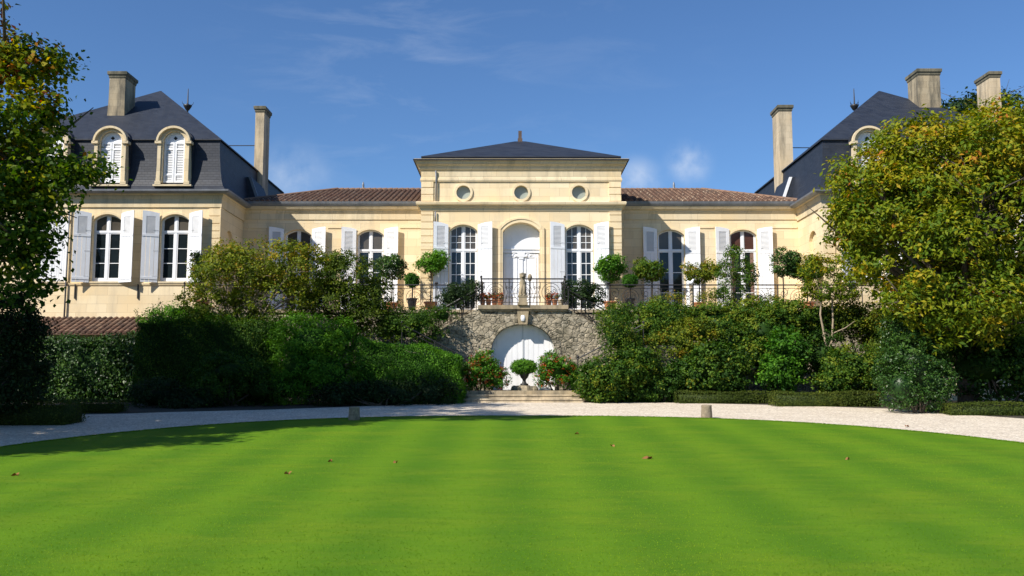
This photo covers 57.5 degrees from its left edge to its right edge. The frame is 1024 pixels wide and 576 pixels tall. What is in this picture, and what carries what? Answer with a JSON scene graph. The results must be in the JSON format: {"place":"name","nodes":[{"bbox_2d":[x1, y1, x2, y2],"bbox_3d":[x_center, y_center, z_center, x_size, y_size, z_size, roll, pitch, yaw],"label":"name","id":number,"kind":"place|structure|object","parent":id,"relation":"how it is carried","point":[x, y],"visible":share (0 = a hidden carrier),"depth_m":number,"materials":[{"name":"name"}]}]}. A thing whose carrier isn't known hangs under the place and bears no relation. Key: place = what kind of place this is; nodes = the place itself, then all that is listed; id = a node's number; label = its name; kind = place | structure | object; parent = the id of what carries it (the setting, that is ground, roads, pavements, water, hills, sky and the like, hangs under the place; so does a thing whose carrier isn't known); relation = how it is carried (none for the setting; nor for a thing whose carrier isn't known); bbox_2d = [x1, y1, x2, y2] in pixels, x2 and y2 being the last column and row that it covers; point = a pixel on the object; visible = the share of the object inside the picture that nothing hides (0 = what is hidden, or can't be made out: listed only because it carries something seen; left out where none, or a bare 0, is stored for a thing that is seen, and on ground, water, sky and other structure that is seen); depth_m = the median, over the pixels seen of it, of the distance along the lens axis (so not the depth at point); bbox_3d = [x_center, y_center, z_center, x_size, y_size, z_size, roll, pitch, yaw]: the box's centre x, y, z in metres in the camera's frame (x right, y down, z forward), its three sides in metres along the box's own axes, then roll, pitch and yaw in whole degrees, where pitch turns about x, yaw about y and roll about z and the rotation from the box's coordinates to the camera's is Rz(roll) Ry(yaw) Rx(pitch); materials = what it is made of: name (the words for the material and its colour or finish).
{"place":"outdoors","nodes":[
{"label":"outdoors","id":0,"kind":"place"},
{"bbox_2d":[0,415,1023,575],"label":"lawn","id":1,"kind":"structure","parent":0,"point":[264,463],"depth_m":12.71,"materials":[{"name":"green plant"}]},
{"bbox_2d":[348,406,359,419],"bbox_3d":[-4.292,3.441,25.379,0.330,0.440,0.322,0,-6,0],"label":"bollard","id":2,"kind":"object","parent":1,"relation":"on","point":[354,412],"visible":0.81,"depth_m":25.26,"materials":[{"name":"beige stone"}]},
{"bbox_2d":[0,402,1023,445],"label":"gravel path","id":3,"kind":"structure","parent":0,"point":[1004,428],"depth_m":27.16,"materials":[{"name":"beige gravel"}]},
{"bbox_2d":[701,404,711,417],"bbox_3d":[5.447,3.483,26.129,0.330,0.440,0.322,0,-6,0],"label":"bollard","id":4,"kind":"object","parent":3,"relation":"on","point":[706,410],"visible":0.83,"depth_m":26.01,"materials":[{"name":"beige stone"}]},
{"bbox_2d":[869,305,962,412],"bbox_3d":[12.239,2.149,28.607,2.687,3.543,2.771,0,-6,0],"label":"holly bush","id":5,"kind":"object","parent":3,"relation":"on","point":[910,375],"visible":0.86,"depth_m":27.92,"materials":[{"name":"green plant"}]},
{"bbox_2d":[0,0,1023,192],"label":"sky","id":6,"kind":"structure","parent":0,"point":[354,91],"materials":[{"name":"blue"}]},
{"bbox_2d":[12,400,1023,418],"bbox_3d":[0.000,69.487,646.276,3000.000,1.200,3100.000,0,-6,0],"label":"ground","id":7,"kind":"structure","parent":0,"point":[141,409],"depth_m":30.44,"materials":[{"name":"soil"}]},
{"bbox_2d":[0,277,63,424],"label":"evergreen shrub","id":8,"kind":"object","parent":7,"relation":"on","point":[21,364],"visible":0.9,"depth_m":24.19,"materials":[{"name":"green plant"}]},
{"bbox_2d":[0,394,92,425],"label":"hedge","id":9,"kind":"object","parent":7,"relation":"on","point":[47,413],"visible":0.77,"depth_m":24.10,"materials":[{"name":"green plant"}]},
{"bbox_2d":[0,0,132,317],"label":"oak tree","id":10,"kind":"object","parent":7,"relation":"on","point":[28,189],"visible":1,"depth_m":20.11,"materials":[{"name":"green plant"}]},
{"bbox_2d":[1,330,140,401],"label":"ivy hedge","id":11,"kind":"object","parent":7,"relation":"on","point":[91,367],"visible":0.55,"depth_m":33.93,"materials":[{"name":"green plant"}]},
{"bbox_2d":[21,316,147,343],"bbox_3d":[-18.045,2.775,37.305,9.909,3.444,1.980,0,-6,0],"label":"lean to","id":12,"kind":"object","parent":7,"relation":"on","point":[87,326],"visible":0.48,"depth_m":37.22,"materials":[{"name":"tile"}]},
{"bbox_2d":[60,398,128,412],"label":"hedge","id":13,"kind":"object","parent":7,"relation":"on","point":[109,407],"visible":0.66,"depth_m":28.22,"materials":[{"name":"green plant"}]},
{"bbox_2d":[135,301,273,326],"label":"hedge","id":14,"kind":"object","parent":7,"relation":"on","point":[168,311],"visible":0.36,"depth_m":34.34,"materials":[{"name":"green plant"}]},
{"bbox_2d":[130,311,286,403],"bbox_3d":[-10.723,2.483,33.192,5.288,3.455,1.918,0,-6,0],"label":"hedge","id":15,"kind":"object","parent":7,"relation":"on","point":[165,347],"visible":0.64,"depth_m":32.62,"materials":[{"name":"green plant"}]},
{"bbox_2d":[147,303,155,322],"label":"hedge shoot","id":16,"kind":"object","parent":15,"relation":"attached to","point":[152,312],"visible":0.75,"depth_m":33.38,"materials":[{"name":"green plant"}]},
{"bbox_2d":[157,298,163,321],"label":"hedge shoot","id":17,"kind":"object","parent":15,"relation":"attached to","point":[162,314],"visible":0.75,"depth_m":33.39,"materials":[{"name":"green plant"}]},
{"bbox_2d":[179,347,293,406],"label":"shade shrub","id":18,"kind":"object","parent":7,"relation":"on","point":[224,379],"visible":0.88,"depth_m":31.07,"materials":[{"name":"green plant"}]},
{"bbox_2d":[172,234,341,326],"bbox_3d":[-9.306,1.148,34.396,5.975,6.270,3.903,0,-6,0],"label":"spreading tree","id":19,"kind":"object","parent":7,"relation":"on","point":[271,275],"visible":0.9,"depth_m":33.97,"materials":[{"name":"green plant"}]},
{"bbox_2d":[260,311,365,404],"bbox_3d":[-6.863,2.463,32.249,3.764,3.578,2.995,0,-6,0],"label":"laurel bush","id":20,"kind":"object","parent":7,"relation":"on","point":[309,359],"visible":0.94,"depth_m":31.75,"materials":[{"name":"green plant"}]},
{"bbox_2d":[303,248,399,362],"bbox_3d":[-5.956,1.380,34.550,3.620,5.846,2.599,0,-6,0],"label":"leafy tree","id":21,"kind":"object","parent":7,"relation":"on","point":[369,293],"visible":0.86,"depth_m":34.37,"materials":[{"name":"green plant"}]},
{"bbox_2d":[306,369,462,406],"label":"shade shrub","id":22,"kind":"object","parent":7,"relation":"on","point":[384,393],"visible":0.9,"depth_m":31.29,"materials":[{"name":"green plant"}]},
{"bbox_2d":[349,334,466,403],"bbox_3d":[-3.622,2.922,33.068,4.146,2.549,2.270,0,-6,0],"label":"hedge","id":23,"kind":"object","parent":7,"relation":"on","point":[381,359],"visible":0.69,"depth_m":32.39,"materials":[{"name":"green plant"}]},
{"bbox_2d":[367,301,459,345],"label":"bush","id":24,"kind":"object","parent":7,"relation":"on","point":[416,321],"visible":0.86,"depth_m":34.42,"materials":[{"name":"green plant"}]},
{"bbox_2d":[433,276,485,323],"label":"rose bush","id":25,"kind":"object","parent":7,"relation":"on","point":[457,292],"visible":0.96,"depth_m":35.67,"materials":[{"name":"green plant"}]},
{"bbox_2d":[457,348,511,391],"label":"flowering shrub","id":26,"kind":"object","parent":7,"relation":"on","point":[483,368],"visible":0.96,"depth_m":33.73,"materials":[{"name":"green plant"}]},
{"bbox_2d":[0,68,1023,399],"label":"chateau","id":27,"kind":"structure","parent":7,"relation":"on","point":[508,208],"depth_m":39.87,"materials":[{"name":"stone"}]},
{"bbox_2d":[92,215,120,280],"bbox_3d":[-16.870,-1.655,38.981,1.198,2.837,0.118,0,-6,0],"label":"window","id":28,"kind":"structure","parent":27,"relation":"in","point":[106,250],"depth_m":38.96,"materials":[{"name":"white paint"}]},
{"bbox_2d":[160,215,188,280],"bbox_3d":[-14.040,-1.655,38.981,1.198,2.837,0.118,0,-6,0],"label":"window","id":29,"kind":"structure","parent":27,"relation":"in","point":[175,239],"depth_m":38.96,"materials":[{"name":"white paint"}]},
{"bbox_2d":[284,230,310,308],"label":"window","id":30,"kind":"structure","parent":27,"relation":"in","point":[304,236],"depth_m":42.34,"materials":[{"name":"white paint"}]},
{"bbox_2d":[357,230,383,308],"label":"window","id":31,"kind":"structure","parent":27,"relation":"in","point":[371,241],"depth_m":42.30,"materials":[{"name":"white paint"}]},
{"bbox_2d":[449,225,476,308],"bbox_3d":[-2.075,-0.818,39.737,1.208,3.743,0.118,0,-6,0],"label":"window","id":32,"kind":"structure","parent":27,"relation":"in","point":[463,238],"depth_m":39.77,"materials":[{"name":"white paint"}]},
{"bbox_2d":[503,224,539,304],"bbox_3d":[0.390,-0.845,39.858,1.580,3.841,0.156,0,-6,0],"label":"entrance door","id":33,"kind":"structure","parent":27,"relation":"in","point":[521,249],"depth_m":39.88,"materials":[{"name":"white paint"}]},
{"bbox_2d":[565,225,593,308],"bbox_3d":[2.855,-0.818,39.737,1.208,3.743,0.118,0,-6,0],"label":"window","id":34,"kind":"structure","parent":27,"relation":"in","point":[578,238],"depth_m":39.78,"materials":[{"name":"white paint"}]},
{"bbox_2d":[658,230,684,308],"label":"window","id":35,"kind":"structure","parent":27,"relation":"in","point":[670,242],"depth_m":42.24,"materials":[{"name":"white paint"}]},
{"bbox_2d":[730,230,756,304],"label":"window","id":36,"kind":"structure","parent":27,"relation":"in","point":[746,239],"depth_m":42.28,"materials":[{"name":"white paint"}]},
{"bbox_2d":[212,305,863,402],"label":"terrace","id":37,"kind":"structure","parent":7,"relation":"on","point":[509,334],"depth_m":35.34,"materials":[{"name":"stone"}]},
{"bbox_2d":[186,250,208,303],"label":"potted tree","id":38,"kind":"object","parent":37,"relation":"on","point":[197,255],"visible":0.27,"depth_m":37.98,"materials":[{"name":"green plant"}]},
{"bbox_2d":[183,282,436,307],"bbox_3d":[-8.135,0.307,37.576,10.230,1.130,0.100,0,-6,0],"label":"iron railing","id":39,"kind":"object","parent":37,"relation":"on","point":[435,285],"visible":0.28,"depth_m":37.59,"materials":[{"name":"black metal"}]},
{"bbox_2d":[373,253,408,308],"bbox_3d":[-5.080,-0.234,39.108,1.547,2.528,1.851,0,-6,0],"label":"potted tree","id":40,"kind":"object","parent":37,"relation":"on","point":[392,269],"visible":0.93,"depth_m":38.84,"materials":[{"name":"green plant"}]},
{"bbox_2d":[404,272,421,308],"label":"potted tree","id":41,"kind":"object","parent":37,"relation":"on","point":[410,278],"visible":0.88,"depth_m":37.94,"materials":[{"name":"green plant"}]},
{"bbox_2d":[412,248,451,308],"bbox_3d":[-3.375,-0.380,38.831,1.550,2.761,1.281,3,-7,-23],"label":"potted tree","id":42,"kind":"object","parent":37,"relation":"on","point":[434,261],"visible":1,"depth_m":38.69,"materials":[{"name":"green plant"}]},
{"bbox_2d":[401,321,468,377],"bbox_3d":[-2.810,2.304,33.926,2.500,2.230,0.100,0,-6,0],"label":"iron railing","id":43,"kind":"object","parent":37,"relation":"on","point":[467,357],"visible":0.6,"depth_m":33.95,"materials":[{"name":"black metal"}]},
{"bbox_2d":[407,286,477,345],"bbox_3d":[-2.760,1.162,35.344,2.900,2.480,0.100,0,-6,0],"label":"iron railing","id":44,"kind":"object","parent":37,"relation":"on","point":[476,287],"visible":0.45,"depth_m":35.39,"materials":[{"name":"black metal"}]},
{"bbox_2d":[436,282,480,307],"bbox_3d":[-2.120,0.307,37.576,1.900,1.130,0.100,0,-6,0],"label":"iron railing","id":45,"kind":"object","parent":37,"relation":"on","point":[437,284],"visible":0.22,"depth_m":37.60,"materials":[{"name":"black metal"}]},
{"bbox_2d":[480,276,483,304],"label":"iron railing","id":46,"kind":"object","parent":37,"relation":"on","point":[481,289],"visible":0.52,"depth_m":35.45,"materials":[{"name":"black metal"}]},
{"bbox_2d":[479,292,485,304],"bbox_3d":[-1.111,0.425,35.909,0.398,0.545,0.430,0,-6,0],"label":"flower pot","id":47,"kind":"object","parent":37,"relation":"on","point":[482,298],"visible":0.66,"depth_m":35.83,"materials":[{"name":"ceramic"}]},
{"bbox_2d":[485,292,490,304],"bbox_3d":[-0.894,0.430,35.914,0.394,0.536,0.368,0,-6,0],"label":"flower pot","id":48,"kind":"object","parent":37,"relation":"on","point":[487,299],"visible":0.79,"depth_m":35.81,"materials":[{"name":"ceramic"}]},
{"bbox_2d":[491,294,499,304],"bbox_3d":[-0.722,0.430,35.899,0.466,0.532,0.399,-3,-7,30],"label":"flower pot","id":49,"kind":"object","parent":37,"relation":"on","point":[494,296],"visible":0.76,"depth_m":35.82,"materials":[{"name":"ceramic"}]},
{"bbox_2d":[497,293,503,304],"bbox_3d":[-0.447,0.437,35.924,0.411,0.524,0.382,2,-6,-22],"label":"flower pot","id":50,"kind":"object","parent":37,"relation":"on","point":[501,298],"visible":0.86,"depth_m":35.81,"materials":[{"name":"ceramic"}]},
{"bbox_2d":[480,276,565,304],"bbox_3d":[0.420,0.082,35.448,3.280,1.130,0.100,0,-6,0],"label":"iron railing","id":51,"kind":"object","parent":37,"relation":"on","point":[509,282],"visible":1,"depth_m":35.45,"materials":[{"name":"black metal"}]},
{"bbox_2d":[518,273,527,304],"bbox_3d":[0.405,0.029,35.422,0.380,1.250,0.328,0,-6,0],"label":"stone statue","id":52,"kind":"object","parent":37,"relation":"on","point":[522,297],"visible":1,"depth_m":35.32,"materials":[{"name":"stone"}]},
{"bbox_2d":[508,358,537,390],"bbox_3d":[0.432,3.186,34.445,1.144,1.226,1.103,0,-6,0],"label":"topiary urn","id":53,"kind":"object","parent":37,"relation":"on","point":[523,368],"visible":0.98,"depth_m":34.19,"materials":[{"name":"stone"}]},
{"bbox_2d":[527,274,531,304],"bbox_3d":[0.705,0.112,36.792,0.190,1.353,0.190,0,-6,0],"label":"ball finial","id":54,"kind":"object","parent":37,"relation":"on","point":[529,275],"visible":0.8,"depth_m":36.77,"materials":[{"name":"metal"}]},
{"bbox_2d":[544,292,552,304],"bbox_3d":[1.403,0.431,35.877,0.388,0.527,0.380,4,-7,-32],"label":"flower pot","id":55,"kind":"object","parent":37,"relation":"on","point":[548,299],"visible":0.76,"depth_m":35.81,"materials":[{"name":"ceramic"}]},
{"bbox_2d":[551,292,558,304],"bbox_3d":[1.648,0.418,35.893,0.364,0.556,0.358,4,-7,-31],"label":"flower pot","id":56,"kind":"object","parent":37,"relation":"on","point":[555,298],"visible":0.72,"depth_m":35.82,"materials":[{"name":"ceramic"}]},
{"bbox_2d":[558,294,563,304],"bbox_3d":[1.883,0.438,35.915,0.345,0.521,0.277,0,-6,0],"label":"flower pot","id":57,"kind":"object","parent":37,"relation":"on","point":[559,300],"visible":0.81,"depth_m":35.81,"materials":[{"name":"ceramic"}]},
{"bbox_2d":[561,276,565,304],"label":"iron railing","id":58,"kind":"object","parent":37,"relation":"on","point":[564,289],"visible":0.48,"depth_m":35.71,"materials":[{"name":"black metal"}]},
{"bbox_2d":[562,282,608,305],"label":"iron railing","id":59,"kind":"object","parent":37,"relation":"on","point":[607,285],"visible":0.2,"depth_m":37.59,"materials":[{"name":"black metal"}]},
{"bbox_2d":[567,286,634,326],"bbox_3d":[3.540,1.162,35.344,2.900,2.480,0.100,0,-6,0],"label":"iron railing","id":60,"kind":"object","parent":37,"relation":"on","point":[568,287],"visible":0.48,"depth_m":35.40,"materials":[{"name":"black metal"}]},
{"bbox_2d":[576,321,644,381],"bbox_3d":[3.590,2.304,33.926,2.500,2.230,0.100,0,-6,0],"label":"iron railing","id":61,"kind":"object","parent":37,"relation":"on","point":[578,357],"visible":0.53,"depth_m":33.92,"materials":[{"name":"black metal"}]},
{"bbox_2d":[592,252,629,308],"bbox_3d":[4.116,-0.260,38.636,1.669,2.480,1.441,0,-6,0],"label":"potted tree","id":62,"kind":"object","parent":37,"relation":"on","point":[604,267],"visible":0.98,"depth_m":38.47,"materials":[{"name":"green plant"}]},
{"bbox_2d":[621,273,638,308],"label":"potted tree","id":63,"kind":"object","parent":37,"relation":"on","point":[630,279],"visible":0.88,"depth_m":37.94,"materials":[{"name":"green plant"}]},
{"bbox_2d":[628,256,668,303],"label":"potted tree","id":64,"kind":"object","parent":37,"relation":"on","point":[641,269],"visible":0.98,"depth_m":38.94,"materials":[{"name":"green plant"}]},
{"bbox_2d":[687,279,694,307],"bbox_3d":[7.253,0.262,37.792,0.308,1.266,0.220,0,-6,0],"label":"garden ornament","id":65,"kind":"object","parent":37,"relation":"on","point":[691,291],"visible":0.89,"depth_m":37.74,"materials":[{"name":"stone"}]},
{"bbox_2d":[679,256,721,306],"bbox_3d":[7.947,-0.143,39.150,1.845,2.355,1.560,0,-6,0],"label":"potted tree","id":66,"kind":"object","parent":37,"relation":"on","point":[705,272],"visible":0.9,"depth_m":38.94,"materials":[{"name":"green plant"}]},
{"bbox_2d":[608,282,862,306],"bbox_3d":[9.005,0.307,37.576,10.290,1.130,0.100,0,-6,0],"label":"iron railing","id":67,"kind":"object","parent":37,"relation":"on","point":[693,285],"visible":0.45,"depth_m":37.60,"materials":[{"name":"black metal"}]},
{"bbox_2d":[768,246,802,302],"bbox_3d":[11.382,-0.353,39.010,1.506,2.745,1.465,2,-6,-19],"label":"potted tree","id":68,"kind":"object","parent":37,"relation":"on","point":[790,268],"visible":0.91,"depth_m":38.77,"materials":[{"name":"green plant"}]},
{"bbox_2d":[789,255,824,308],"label":"potted tree","id":69,"kind":"object","parent":37,"relation":"on","point":[801,278],"visible":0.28,"depth_m":38.68,"materials":[{"name":"green plant"}]},
{"bbox_2d":[532,349,578,390],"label":"flowering shrub","id":70,"kind":"object","parent":7,"relation":"on","point":[556,369],"visible":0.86,"depth_m":33.82,"materials":[{"name":"green plant"}]},
{"bbox_2d":[561,278,607,322],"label":"rose bush","id":71,"kind":"object","parent":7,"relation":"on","point":[582,290],"visible":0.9,"depth_m":35.71,"materials":[{"name":"green plant"}]},
{"bbox_2d":[568,341,665,402],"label":"garden shrub","id":72,"kind":"object","parent":7,"relation":"on","point":[611,379],"visible":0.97,"depth_m":32.56,"materials":[{"name":"green plant"}]},
{"bbox_2d":[591,300,650,401],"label":"garden shrub","id":73,"kind":"object","parent":7,"relation":"on","point":[615,333],"visible":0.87,"depth_m":33.44,"materials":[{"name":"green plant"}]},
{"bbox_2d":[619,361,690,402],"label":"garden shrub","id":74,"kind":"object","parent":7,"relation":"on","point":[667,382],"visible":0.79,"depth_m":32.85,"materials":[{"name":"green plant"}]},
{"bbox_2d":[625,296,698,368],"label":"garden shrub","id":75,"kind":"object","parent":7,"relation":"on","point":[657,315],"visible":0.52,"depth_m":34.67,"materials":[{"name":"green plant"}]},
{"bbox_2d":[640,314,721,393],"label":"garden shrub","id":76,"kind":"object","parent":7,"relation":"on","point":[688,332],"visible":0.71,"depth_m":33.98,"materials":[{"name":"green plant"}]},
{"bbox_2d":[663,338,754,393],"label":"garden shrub","id":77,"kind":"object","parent":7,"relation":"on","point":[713,366],"visible":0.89,"depth_m":32.92,"materials":[{"name":"green plant"}]},
{"bbox_2d":[646,287,781,393],"bbox_3d":[8.037,2.214,37.052,5.528,4.636,1.589,0,-6,0],"label":"garden shrub","id":78,"kind":"object","parent":7,"relation":"on","point":[699,297],"visible":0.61,"depth_m":37.08,"materials":[{"name":"green plant"}]},
{"bbox_2d":[673,389,770,403],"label":"hedge","id":79,"kind":"object","parent":7,"relation":"on","point":[741,397],"visible":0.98,"depth_m":32.31,"materials":[{"name":"green plant"}]},
{"bbox_2d":[682,291,784,393],"bbox_3d":[8.429,2.224,35.121,4.162,4.193,2.728,0,-6,0],"label":"garden shrub","id":80,"kind":"object","parent":7,"relation":"on","point":[726,318],"visible":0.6,"depth_m":34.77,"materials":[{"name":"green plant"}]},
{"bbox_2d":[713,243,772,306],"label":"climbing rose","id":81,"kind":"object","parent":7,"relation":"on","point":[751,277],"visible":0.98,"depth_m":36.76,"materials":[{"name":"green plant"}]},
{"bbox_2d":[735,294,827,401],"bbox_3d":[9.893,2.254,34.619,4.009,4.035,2.304,2,-6,-15],"label":"garden shrub","id":82,"kind":"object","parent":7,"relation":"on","point":[791,313],"visible":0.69,"depth_m":34.24,"materials":[{"name":"green plant"}]},
{"bbox_2d":[751,322,812,394],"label":"garden shrub","id":83,"kind":"object","parent":7,"relation":"on","point":[784,368],"visible":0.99,"depth_m":32.93,"materials":[{"name":"green plant"}]},
{"bbox_2d":[766,389,883,406],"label":"hedge","id":84,"kind":"object","parent":7,"relation":"on","point":[821,399],"visible":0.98,"depth_m":30.86,"materials":[{"name":"green plant"}]},
{"bbox_2d":[794,306,855,394],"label":"garden shrub","id":85,"kind":"object","parent":7,"relation":"on","point":[815,339],"visible":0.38,"depth_m":34.21,"materials":[{"name":"green plant"}]},
{"bbox_2d":[794,249,865,394],"bbox_3d":[11.758,1.405,34.311,2.600,5.741,1.824,0,-6,0],"label":"garden tree","id":86,"kind":"object","parent":7,"relation":"on","point":[839,288],"visible":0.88,"depth_m":34.28,"materials":[{"name":"green plant"}]},
{"bbox_2d":[803,341,889,394],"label":"garden shrub","id":87,"kind":"object","parent":7,"relation":"on","point":[846,371],"visible":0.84,"depth_m":32.16,"materials":[{"name":"green plant"}]},
{"bbox_2d":[808,298,892,394],"bbox_3d":[13.185,2.309,35.141,4.076,4.039,2.812,-3,-7,28],"label":"garden shrub","id":88,"kind":"object","parent":7,"relation":"on","point":[863,318],"visible":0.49,"depth_m":34.76,"materials":[{"name":"green plant"}]},
{"bbox_2d":[806,90,1023,405],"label":"chestnut tree","id":89,"kind":"object","parent":7,"relation":"on","point":[942,224],"visible":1,"depth_m":28.46,"materials":[{"name":"green plant"}]},
{"bbox_2d":[934,315,1023,405],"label":"shade shrub","id":90,"kind":"object","parent":7,"relation":"on","point":[990,367],"visible":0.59,"depth_m":29.12,"materials":[{"name":"green plant"}]},
{"bbox_2d":[938,400,1023,415],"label":"hedge","id":91,"kind":"object","parent":7,"relation":"on","point":[955,409],"visible":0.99,"depth_m":27.21,"materials":[{"name":"green plant"}]},
{"bbox_2d":[941,81,1023,116],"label":"pine tree","id":92,"kind":"object","parent":7,"relation":"on","point":[950,103],"visible":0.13,"depth_m":66.86,"materials":[{"name":"green plant"}]}
]}

